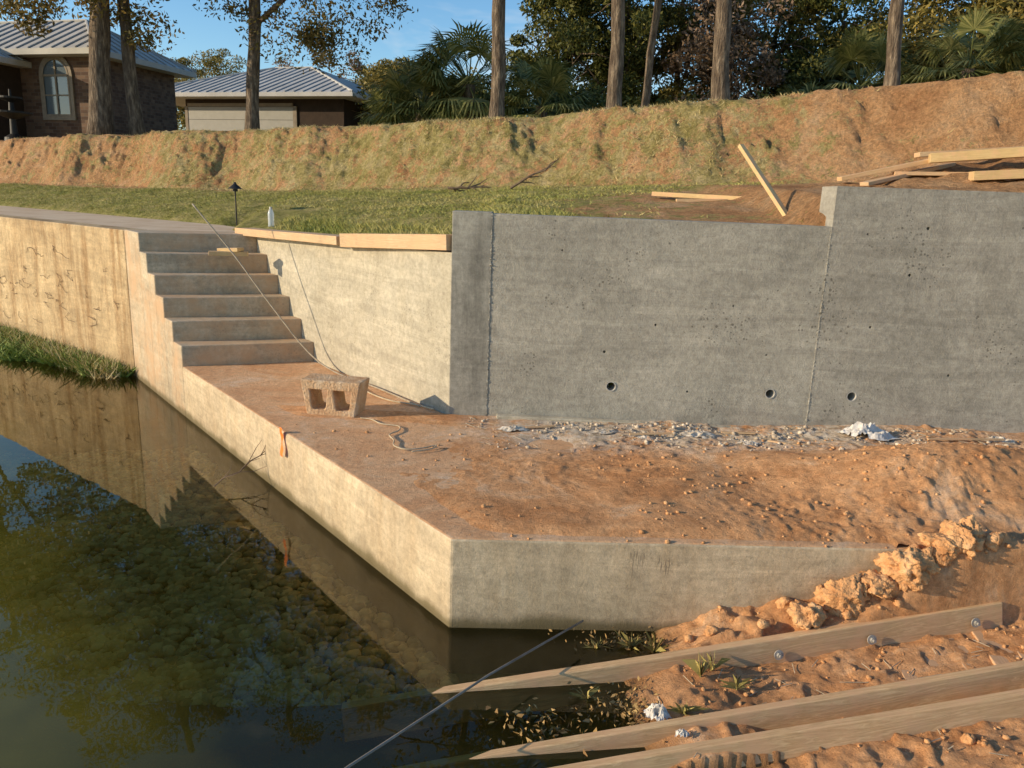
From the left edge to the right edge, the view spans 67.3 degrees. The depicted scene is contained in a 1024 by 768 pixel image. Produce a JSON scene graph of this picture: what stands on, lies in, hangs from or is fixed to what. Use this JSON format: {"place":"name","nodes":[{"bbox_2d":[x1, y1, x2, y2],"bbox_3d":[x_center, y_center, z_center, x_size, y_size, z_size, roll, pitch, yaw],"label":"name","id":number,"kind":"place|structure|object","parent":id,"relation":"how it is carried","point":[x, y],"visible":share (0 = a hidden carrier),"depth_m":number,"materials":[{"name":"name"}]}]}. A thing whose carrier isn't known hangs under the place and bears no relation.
{"place":"outdoors","nodes":[
{"label":"outdoors","id":0,"kind":"place"},
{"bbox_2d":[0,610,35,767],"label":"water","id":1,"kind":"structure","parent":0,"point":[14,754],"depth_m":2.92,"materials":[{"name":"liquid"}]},
{"bbox_2d":[0,321,137,380],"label":"marsh weeds","id":2,"kind":"object","parent":1,"relation":"on","point":[10,353],"visible":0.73,"depth_m":8.45,"materials":[{"name":"green plant"}]},
{"bbox_2d":[474,697,596,766],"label":"leaf litter","id":3,"kind":"object","parent":1,"relation":"in","point":[518,715],"visible":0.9,"depth_m":2.92,"materials":[{"name":"brown plant"}]},
{"bbox_2d":[183,361,908,673],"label":"pond edge platform","id":4,"kind":"structure","parent":1,"relation":"in","point":[384,536],"depth_m":3.63,"materials":[{"name":"concrete"}]},
{"bbox_2d":[124,229,313,442],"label":"concrete stairs","id":5,"kind":"structure","parent":4,"relation":"attached to","point":[193,302],"depth_m":7.10,"materials":[{"name":"concrete"}]},
{"bbox_2d":[208,251,247,255],"bbox_3d":[-2.632,-1.212,7.143,0.342,0.040,0.090,-2,14,-15],"label":"wood block","id":6,"kind":"object","parent":5,"relation":"on","point":[224,253],"depth_m":7.10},
{"bbox_2d":[214,440,265,486],"bbox_3d":[-1.693,0.524,5.163,0.333,0.284,0.497,11,16,32],"label":"fallen branch","id":7,"kind":"object","parent":4,"relation":"on","point":[245,465],"visible":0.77,"depth_m":5.17,"materials":[{"name":"wood"}]},
{"bbox_2d":[192,203,419,406],"bbox_3d":[-1.667,-0.741,6.319,2.783,1.352,0.313,12,17,35],"label":"cable","id":8,"kind":"object","parent":4,"relation":"on","point":[284,322],"visible":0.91,"depth_m":6.73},
{"bbox_2d":[301,373,369,417],"bbox_3d":[-1.223,0.079,5.338,0.427,0.245,0.200,4,14,9],"label":"cement block","id":9,"kind":"object","parent":4,"relation":"on","point":[336,387],"depth_m":5.26,"materials":[{"name":"concrete"}]},
{"bbox_2d":[360,417,436,451],"bbox_3d":[-0.768,0.311,4.918,0.224,0.018,0.832,-8,17,-35],"label":"rope","id":10,"kind":"object","parent":4,"relation":"on","point":[422,448],"visible":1,"depth_m":4.66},
{"bbox_2d":[367,391,433,409],"bbox_3d":[-1.004,0.069,5.886,0.146,0.020,1.222,-9,18,-40],"label":"cable","id":11,"kind":"object","parent":4,"relation":"on","point":[399,401],"visible":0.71,"depth_m":5.65,"materials":[{"name":"rubber"}]},
{"bbox_2d":[570,686,600,701],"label":"weed plant","id":12,"kind":"object","parent":1,"relation":"on","point":[591,692],"visible":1,"depth_m":3.10,"materials":[{"name":"green plant"}]},
{"bbox_2d":[0,359,520,701],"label":"pond bed","id":13,"kind":"object","parent":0,"point":[43,411],"visible":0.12,"depth_m":7.15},
{"bbox_2d":[0,214,145,399],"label":"pond retaining wall","id":14,"kind":"structure","parent":13,"relation":"on","point":[92,252],"depth_m":8.58,"materials":[{"name":"beige concrete"}]},
{"bbox_2d":[0,245,668,577],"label":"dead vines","id":15,"kind":"object","parent":14,"relation":"attached to","point":[117,309],"visible":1,"depth_m":8.72,"materials":[{"name":"brown plant"}]},
{"bbox_2d":[0,444,458,707],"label":"riprap stones","id":16,"kind":"object","parent":13,"relation":"on","point":[130,491],"visible":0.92,"depth_m":4.31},
{"bbox_2d":[0,0,976,129],"label":"sky","id":17,"kind":"structure","parent":0,"point":[203,33],"materials":[{"name":"blue"}]},
{"bbox_2d":[0,405,1023,767],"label":"dirt ground","id":18,"kind":"structure","parent":0,"point":[566,493],"depth_m":3.53,"materials":[{"name":"red soil"}]},
{"bbox_2d":[498,425,529,431],"bbox_3d":[0.007,0.282,5.073,0.214,0.031,0.121,-2,14,-15],"label":"plastic bag","id":19,"kind":"object","parent":18,"relation":"on","point":[510,428],"visible":1,"depth_m":5.05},
{"bbox_2d":[548,626,671,653],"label":"leaf litter","id":20,"kind":"object","parent":18,"relation":"on","point":[621,639],"visible":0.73,"depth_m":3.49,"materials":[{"name":"brown plant"}]},
{"bbox_2d":[567,676,667,742],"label":"leaf litter","id":21,"kind":"object","parent":18,"relation":"on","point":[635,705],"visible":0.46,"depth_m":3.02,"materials":[{"name":"brown plant"}]},
{"bbox_2d":[615,632,644,649],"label":"weed plant","id":22,"kind":"object","parent":18,"relation":"on","point":[625,643],"visible":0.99,"depth_m":3.47,"materials":[{"name":"green plant"}]},
{"bbox_2d":[629,432,672,434],"bbox_3d":[0.889,0.319,4.925,0.280,0.011,0.022,-1,14,-5],"label":"wood scrap","id":23,"kind":"object","parent":18,"relation":"on","point":[664,433],"visible":1,"depth_m":4.92,"materials":[{"name":"brown wood"}]},
{"bbox_2d":[287,410,1023,767],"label":"dirt crumbs","id":24,"kind":"object","parent":18,"relation":"on","point":[765,624],"visible":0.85,"depth_m":3.58,"materials":[{"name":"soil"}]},
{"bbox_2d":[639,628,672,652],"bbox_3d":[0.656,1.145,3.432,0.184,0.138,0.104,2,14,0],"label":"weed plant","id":25,"kind":"object","parent":18,"relation":"on","point":[657,648],"visible":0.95,"depth_m":3.43,"materials":[{"name":"green plant"}]},
{"bbox_2d":[643,703,670,720],"bbox_3d":[0.556,1.241,2.924,0.103,0.050,0.084,2,14,0],"label":"crumpled cup","id":26,"kind":"object","parent":18,"relation":"on","point":[657,712],"visible":0.99,"depth_m":2.92,"materials":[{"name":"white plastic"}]},
{"bbox_2d":[341,601,1023,767],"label":"wooden bulkhead panel","id":27,"kind":"object","parent":18,"relation":"on","point":[914,704],"visible":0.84,"depth_m":3.01,"materials":[{"name":"brown wood"}]},
{"bbox_2d":[345,620,583,767],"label":"steel rod","id":28,"kind":"object","parent":27,"relation":"on","point":[445,703],"visible":1,"depth_m":2.85,"materials":[{"name":"metal"}]},
{"bbox_2d":[667,703,710,715],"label":"weed plant","id":29,"kind":"object","parent":18,"relation":"on","point":[685,709],"visible":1,"depth_m":2.93,"materials":[{"name":"green plant"}]},
{"bbox_2d":[681,649,709,676],"bbox_3d":[0.764,1.141,3.147,0.136,0.154,0.087,-3,15,-22],"label":"weed plant","id":30,"kind":"object","parent":18,"relation":"on","point":[694,665],"visible":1,"depth_m":3.15,"materials":[{"name":"green plant"}]},
{"bbox_2d":[679,430,716,438],"bbox_3d":[1.208,0.320,5.000,0.224,0.029,0.167,13,17,38],"label":"plastic bag","id":31,"kind":"object","parent":18,"relation":"on","point":[703,434],"visible":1,"depth_m":4.99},
{"bbox_2d":[705,624,718,635],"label":"clay clod","id":32,"kind":"object","parent":18,"relation":"on","point":[711,630],"visible":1,"depth_m":3.41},
{"bbox_2d":[700,652,729,671],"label":"weed plant","id":33,"kind":"object","parent":18,"relation":"on","point":[713,666],"visible":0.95,"depth_m":3.22,"materials":[{"name":"green plant"}]},
{"bbox_2d":[449,186,1023,432],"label":"concrete retaining wall","id":34,"kind":"structure","parent":18,"relation":"on","point":[886,306],"depth_m":5.12,"materials":[{"name":"concrete"}]},
{"bbox_2d":[718,672,755,690],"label":"weed plant","id":35,"kind":"object","parent":18,"relation":"on","point":[736,685],"visible":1,"depth_m":3.09,"materials":[{"name":"green plant"}]},
{"bbox_2d":[460,417,1020,757],"bbox_3d":[2.007,0.788,3.975,4.744,0.587,2.804,2,14,0],"label":"straw debris","id":36,"kind":"object","parent":18,"relation":"on","point":[790,430],"visible":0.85,"depth_m":4.87,"materials":[{"name":"plant"}]},
{"bbox_2d":[466,418,1019,450],"bbox_3d":[2.121,0.375,4.801,4.908,0.233,0.771,3,14,3],"label":"rubble","id":37,"kind":"object","parent":18,"relation":"on","point":[734,433],"visible":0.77,"depth_m":5.01,"materials":[{"name":"gravel"}]},
{"bbox_2d":[775,596,792,608],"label":"clay clod","id":38,"kind":"object","parent":18,"relation":"on","point":[783,602],"visible":0.85,"depth_m":3.52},
{"bbox_2d":[786,599,827,629],"bbox_3d":[1.310,1.039,3.428,0.175,0.144,0.158,2,14,0],"label":"clay clod","id":39,"kind":"object","parent":18,"relation":"on","point":[806,615],"visible":0.96,"depth_m":3.39,"materials":[{"name":"soil"}]},
{"bbox_2d":[813,572,866,617],"bbox_3d":[1.502,0.955,3.480,0.252,0.216,0.175,2,14,0],"label":"clay clod","id":40,"kind":"object","parent":18,"relation":"on","point":[836,597],"visible":0.87,"depth_m":3.43,"materials":[{"name":"soil"}]},
{"bbox_2d":[837,421,899,440],"bbox_3d":[2.306,0.289,4.969,0.371,0.088,0.220,2,14,0],"label":"plastic bag","id":41,"kind":"object","parent":18,"relation":"on","point":[871,430],"visible":1,"depth_m":4.95,"materials":[{"name":"plastic"}]},
{"bbox_2d":[860,572,898,599],"bbox_3d":[1.636,0.915,3.452,0.141,0.114,0.160,-10,18,-41],"label":"clay clod","id":42,"kind":"object","parent":18,"relation":"on","point":[878,584],"visible":0.9,"depth_m":3.42,"materials":[{"name":"soil"}]},
{"bbox_2d":[873,547,929,591],"bbox_3d":[1.764,0.824,3.477,0.169,0.200,0.242,-7,16,-34],"label":"clay clod","id":43,"kind":"object","parent":18,"relation":"on","point":[908,566],"visible":0.97,"depth_m":3.42,"materials":[{"name":"soil"}]},
{"bbox_2d":[920,546,940,578],"bbox_3d":[1.853,0.805,3.460,0.108,0.160,0.131,2,14,0],"label":"clay clod","id":44,"kind":"object","parent":43,"relation":"on","point":[933,567],"visible":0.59,"depth_m":3.42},
{"bbox_2d":[917,531,957,555],"bbox_3d":[1.929,0.734,3.488,0.158,0.108,0.163,2,14,0],"label":"clay clod","id":45,"kind":"object","parent":18,"relation":"on","point":[940,543],"visible":0.91,"depth_m":3.45,"materials":[{"name":"soil"}]},
{"bbox_2d":[939,519,976,559],"bbox_3d":[2.019,0.724,3.496,0.143,0.190,0.195,2,14,0],"label":"clay clod","id":46,"kind":"object","parent":18,"relation":"on","point":[949,527],"visible":0.67,"depth_m":3.45,"materials":[{"name":"soil"}]},
{"bbox_2d":[927,438,1004,440],"bbox_3d":[2.889,0.352,4.895,0.500,0.012,0.022,1,14,-3],"label":"wood scrap","id":47,"kind":"object","parent":18,"relation":"on","point":[985,439],"visible":1,"depth_m":4.89,"materials":[{"name":"brown wood"}]},
{"bbox_2d":[960,733,975,744],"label":"clay clod","id":48,"kind":"object","parent":18,"relation":"on","point":[968,738],"visible":1,"depth_m":2.77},
{"bbox_2d":[958,514,985,537],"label":"clay clod","id":49,"kind":"object","parent":18,"relation":"on","point":[969,522],"visible":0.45,"depth_m":3.51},
{"bbox_2d":[974,536,984,551],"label":"clay clod","id":50,"kind":"object","parent":18,"relation":"on","point":[980,542],"visible":0.44,"depth_m":3.44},
{"bbox_2d":[985,535,998,551],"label":"clay clod","id":51,"kind":"object","parent":18,"relation":"on","point":[992,539],"visible":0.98,"depth_m":3.46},
{"bbox_2d":[0,71,1023,392],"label":"hillside","id":52,"kind":"structure","parent":0,"point":[818,139],"depth_m":10.08,"materials":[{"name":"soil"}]},
{"bbox_2d":[0,89,32,140],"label":"garden fountain","id":53,"kind":"object","parent":52,"relation":"on","point":[11,114],"visible":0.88,"depth_m":21.63,"materials":[{"name":"black stone"}]},
{"bbox_2d":[0,0,170,134],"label":"pecan tree","id":54,"kind":"object","parent":52,"relation":"on","point":[100,116],"visible":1,"depth_m":17.77,"materials":[{"name":"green plant"}]},
{"bbox_2d":[0,19,196,139],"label":"brick house","id":55,"kind":"structure","parent":52,"relation":"on","point":[47,79],"depth_m":23.26,"materials":[{"name":"brick"}]},
{"bbox_2d":[39,57,76,119],"bbox_3d":[-13.614,-8.873,23.000,1.200,1.870,0.058,6,14,15],"label":"window","id":56,"kind":"structure","parent":55,"relation":"in","point":[55,73],"depth_m":23.00,"materials":[{"name":"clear glass"}]},
{"bbox_2d":[0,206,234,231],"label":"walkway","id":57,"kind":"structure","parent":52,"relation":"on","point":[129,222],"depth_m":9.62,"materials":[{"name":"concrete"}]},
{"bbox_2d":[117,0,184,135],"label":"pecan tree","id":58,"kind":"object","parent":52,"relation":"on","point":[129,41],"visible":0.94,"depth_m":18.09,"materials":[{"name":"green plant"}]},
{"bbox_2d":[151,49,197,129],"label":"broadleaf tree","id":59,"kind":"object","parent":52,"relation":"on","point":[180,60],"visible":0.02,"depth_m":51.40,"materials":[{"name":"green plant"}]},
{"bbox_2d":[175,48,246,129],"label":"broadleaf tree","id":60,"kind":"object","parent":52,"relation":"on","point":[214,61],"visible":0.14,"depth_m":51.08,"materials":[{"name":"green plant"}]},
{"bbox_2d":[228,182,241,225],"bbox_3d":[-3.333,-2.150,9.284,0.170,0.560,0.170,2,14,0],"label":"path light","id":61,"kind":"object","parent":52,"relation":"on","point":[234,187],"visible":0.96,"depth_m":9.22,"materials":[{"name":"black metal"}]},
{"bbox_2d":[175,66,370,130],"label":"garage building","id":62,"kind":"structure","parent":52,"relation":"on","point":[293,97],"depth_m":32.47,"materials":[{"name":"brown paint"}]},
{"bbox_2d":[188,107,292,130],"bbox_3d":[-11.672,-10.556,33.112,5.250,2.585,0.046,6,14,17],"label":"garage door","id":63,"kind":"structure","parent":62,"relation":"in","point":[269,117],"depth_m":33.00,"materials":[{"name":"paint"}]},
{"bbox_2d":[192,0,417,128],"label":"pecan tree","id":64,"kind":"object","parent":52,"relation":"on","point":[310,38],"visible":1,"depth_m":18.41,"materials":[{"name":"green plant"}]},
{"bbox_2d":[272,45,357,82],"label":"broadleaf tree","id":65,"kind":"object","parent":52,"relation":"on","point":[284,65],"visible":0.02,"depth_m":45.22,"materials":[{"name":"green plant"}]},
{"bbox_2d":[327,48,364,83],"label":"broadleaf tree","id":66,"kind":"object","parent":52,"relation":"on","point":[354,63],"visible":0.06,"depth_m":41.53,"materials":[{"name":"green plant"}]},
{"bbox_2d":[256,237,451,413],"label":"angled retaining wall","id":67,"kind":"structure","parent":52,"relation":"on","point":[380,318],"depth_m":6.02,"materials":[{"name":"concrete"}]},
{"bbox_2d":[235,228,339,244],"bbox_3d":[-2.016,-1.351,6.996,0.204,0.073,2.120,-9,17,-40],"label":"lumber board","id":68,"kind":"object","parent":67,"relation":"on","point":[324,238],"visible":0.79,"depth_m":6.79,"materials":[{"name":"brown wood"}]},
{"bbox_2d":[339,233,451,249],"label":"lumber beam","id":69,"kind":"structure","parent":67,"relation":"on","point":[413,241],"depth_m":5.53,"materials":[{"name":"brown wood"}]},
{"bbox_2d":[351,55,431,124],"bbox_3d":[-4.591,-11.903,34.432,5.047,5.146,5.268,2,14,0],"label":"broadleaf tree","id":70,"kind":"object","parent":52,"relation":"on","point":[369,79],"visible":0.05,"depth_m":33.11,"materials":[{"name":"green plant"}]},
{"bbox_2d":[353,83,429,125],"bbox_3d":[-3.378,-7.923,24.259,2.880,2.832,2.430,8,15,22],"label":"shrub","id":71,"kind":"object","parent":52,"relation":"on","point":[364,97],"visible":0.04,"depth_m":23.61,"materials":[{"name":"green plant"}]},
{"bbox_2d":[354,84,431,124],"bbox_3d":[-3.106,-7.273,21.396,2.676,2.324,2.605,-5,15,-27],"label":"fan palm","id":72,"kind":"object","parent":52,"relation":"on","point":[375,98],"visible":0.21,"depth_m":20.97,"materials":[{"name":"green plant"}]},
{"bbox_2d":[0,168,818,233],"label":"grass","id":73,"kind":"structure","parent":52,"relation":"on","point":[514,195],"depth_m":10.29,"materials":[{"name":"plant"}]},
{"bbox_2d":[364,49,474,124],"bbox_3d":[-2.364,-7.307,20.293,3.434,2.937,3.372,2,14,0],"label":"fan palm","id":74,"kind":"object","parent":52,"relation":"on","point":[398,84],"visible":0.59,"depth_m":19.63,"materials":[{"name":"green plant"}]},
{"bbox_2d":[268,205,576,234],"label":"tall grass","id":75,"kind":"structure","parent":52,"relation":"on","point":[340,229],"depth_m":7.28,"materials":[{"name":"plant"}]},
{"bbox_2d":[402,18,532,121],"bbox_3d":[-1.116,-7.593,19.988,3.629,3.472,3.731,2,14,0],"label":"fan palm","id":76,"kind":"object","parent":52,"relation":"on","point":[465,106],"visible":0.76,"depth_m":19.20,"materials":[{"name":"green plant"}]},
{"bbox_2d":[448,176,491,190],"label":"fallen branch","id":77,"kind":"object","parent":52,"relation":"on","point":[464,187],"visible":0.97,"depth_m":10.28,"materials":[{"name":"wood"}]},
{"bbox_2d":[455,88,535,116],"bbox_3d":[-0.715,-7.615,22.839,2.993,2.548,2.593,2,14,0],"label":"shrub","id":78,"kind":"object","parent":52,"relation":"on","point":[522,110],"visible":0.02,"depth_m":22.15,"materials":[{"name":"green plant"}]},
{"bbox_2d":[489,0,505,117],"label":"pecan tree","id":79,"kind":"object","parent":52,"relation":"on","point":[498,80],"visible":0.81,"depth_m":14.85,"materials":[{"name":"brown plant"}]},
{"bbox_2d":[510,158,558,188],"bbox_3d":[0.294,-2.655,9.694,0.634,0.419,0.109,0,14,-10],"label":"fallen branch","id":80,"kind":"object","parent":52,"relation":"on","point":[532,176],"visible":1,"depth_m":9.69,"materials":[{"name":"wood"}]},
{"bbox_2d":[484,51,600,117],"bbox_3d":[0.775,-7.107,19.916,3.512,2.702,3.263,2,14,0],"label":"fan palm","id":81,"kind":"object","parent":52,"relation":"on","point":[559,76],"visible":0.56,"depth_m":19.10,"materials":[{"name":"green plant"}]},
{"bbox_2d":[526,82,605,115],"bbox_3d":[1.640,-7.408,22.711,2.954,2.914,2.711,-2,14,-17],"label":"shrub","id":82,"kind":"object","parent":52,"relation":"on","point":[553,100],"visible":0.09,"depth_m":22.26,"materials":[{"name":"green plant"}]},
{"bbox_2d":[506,0,628,105],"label":"broadleaf tree","id":83,"kind":"object","parent":52,"relation":"on","point":[535,11],"visible":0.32,"depth_m":26.30,"materials":[{"name":"green plant"}]},
{"bbox_2d":[564,82,638,112],"bbox_3d":[2.836,-7.016,22.264,2.955,3.082,2.861,2,14,0],"label":"shrub","id":84,"kind":"object","parent":52,"relation":"on","point":[602,101],"visible":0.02,"depth_m":21.85,"materials":[{"name":"green plant"}]},
{"bbox_2d":[606,0,624,108],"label":"pecan tree","id":85,"kind":"object","parent":52,"relation":"on","point":[615,80],"visible":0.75,"depth_m":13.88,"materials":[{"name":"brown plant"}]},
{"bbox_2d":[535,0,703,107],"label":"broadleaf tree","id":86,"kind":"object","parent":52,"relation":"on","point":[639,30],"visible":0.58,"depth_m":25.27,"materials":[{"name":"green plant"}]},
{"bbox_2d":[641,0,661,107],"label":"pecan tree","id":87,"kind":"object","parent":52,"relation":"on","point":[646,95],"visible":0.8,"depth_m":15.77,"materials":[{"name":"brown plant"}]},
{"bbox_2d":[580,0,771,106],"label":"broadleaf tree","id":88,"kind":"object","parent":52,"relation":"on","point":[671,90],"visible":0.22,"depth_m":26.21,"materials":[{"name":"green plant"}]},
{"bbox_2d":[652,192,741,199],"bbox_3d":[1.879,-1.681,6.933,1.296,0.040,0.090,12,17,31],"label":"lumber board","id":89,"kind":"object","parent":52,"relation":"on","point":[686,195],"visible":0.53,"depth_m":7.02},
{"bbox_2d":[676,199,727,201],"bbox_3d":[1.772,-1.645,6.917,0.582,0.040,0.090,1,13,5],"label":"lumber board","id":90,"kind":"object","parent":52,"relation":"on","point":[687,200],"visible":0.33,"depth_m":6.88,"materials":[{"name":"brown wood"}]},
{"bbox_2d":[711,0,731,99],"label":"pecan tree","id":91,"kind":"object","parent":52,"relation":"on","point":[720,87],"visible":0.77,"depth_m":12.91,"materials":[{"name":"brown plant"}]},
{"bbox_2d":[654,0,796,101],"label":"broadleaf tree","id":92,"kind":"object","parent":52,"relation":"on","point":[704,43],"visible":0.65,"depth_m":24.76,"materials":[{"name":"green plant"}]},
{"bbox_2d":[738,144,787,215],"bbox_3d":[1.896,-1.475,5.722,0.045,0.030,0.868,-5,59,-28],"label":"wooden stake","id":93,"kind":"object","parent":52,"relation":"on","point":[770,191],"visible":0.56,"depth_m":5.73,"materials":[{"name":"wood"}]},
{"bbox_2d":[692,0,849,99],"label":"broadleaf tree","id":94,"kind":"object","parent":52,"relation":"on","point":[814,20],"visible":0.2,"depth_m":25.76,"materials":[{"name":"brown plant"}]},
{"bbox_2d":[778,79,823,95],"bbox_3d":[8.259,-7.298,21.880,2.940,2.688,2.872,2,14,0],"label":"fan palm","id":95,"kind":"object","parent":52,"relation":"on","point":[789,91],"visible":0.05,"depth_m":21.86,"materials":[{"name":"green plant"}]},
{"bbox_2d":[759,0,904,97],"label":"broadleaf tree","id":96,"kind":"object","parent":52,"relation":"on","point":[803,65],"visible":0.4,"depth_m":25.02,"materials":[{"name":"green plant"}]},
{"bbox_2d":[817,24,920,89],"bbox_3d":[9.591,-7.744,21.210,3.592,3.958,3.380,-11,19,-42],"label":"fan palm","id":97,"kind":"object","parent":52,"relation":"on","point":[863,48],"visible":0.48,"depth_m":20.42,"materials":[{"name":"green plant"}]},
{"bbox_2d":[837,159,928,180],"bbox_3d":[3.204,-1.821,6.502,0.855,0.035,0.120,-10,12,6],"label":"lumber board","id":98,"kind":"object","parent":52,"relation":"on","point":[885,169],"visible":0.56,"depth_m":6.46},
{"bbox_2d":[883,0,904,85],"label":"pecan tree","id":99,"kind":"object","parent":52,"relation":"on","point":[892,75],"visible":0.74,"depth_m":11.51,"materials":[{"name":"brown plant"}]},
{"bbox_2d":[860,162,955,185],"bbox_3d":[3.343,-1.771,6.487,0.923,0.030,0.100,-15,18,-15],"label":"lumber board","id":100,"kind":"object","parent":52,"relation":"on","point":[900,176],"visible":0.97,"depth_m":6.43,"materials":[{"name":"brown wood"}]},
{"bbox_2d":[836,0,982,88],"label":"broadleaf tree","id":101,"kind":"object","parent":52,"relation":"on","point":[920,17],"visible":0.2,"depth_m":23.98,"materials":[{"name":"green plant"}]},
{"bbox_2d":[892,171,968,175],"bbox_3d":[3.517,-1.752,6.413,0.619,0.031,0.100,5,14,14],"label":"lumber board","id":102,"kind":"object","parent":52,"relation":"on","point":[922,173],"visible":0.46,"depth_m":6.39,"materials":[{"name":"brown wood"}]},
{"bbox_2d":[901,1,1023,84],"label":"fan palm","id":103,"kind":"object","parent":52,"relation":"on","point":[1003,35],"visible":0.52,"depth_m":18.59,"materials":[{"name":"green plant"}]},
{"bbox_2d":[914,146,1023,157],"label":"lumber beam","id":104,"kind":"structure","parent":52,"relation":"on","point":[920,154],"depth_m":6.55,"materials":[{"name":"brown wood"}]},
{"bbox_2d":[921,0,1023,79],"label":"broadleaf tree","id":105,"kind":"object","parent":52,"relation":"on","point":[1007,7],"visible":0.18,"depth_m":22.11,"materials":[{"name":"green plant"}]},
{"bbox_2d":[956,33,1023,79],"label":"fan palm","id":106,"kind":"object","parent":52,"relation":"on","point":[1000,66],"visible":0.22,"depth_m":18.99,"materials":[{"name":"green plant"}]},
{"bbox_2d":[968,169,1023,180],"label":"lumber beam","id":107,"kind":"structure","parent":52,"relation":"on","point":[997,174],"depth_m":5.95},
{"bbox_2d":[928,147,1023,163],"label":"lumber beam","id":108,"kind":"structure","parent":107,"relation":"on","point":[985,154],"depth_m":6.18,"materials":[{"name":"wood"}]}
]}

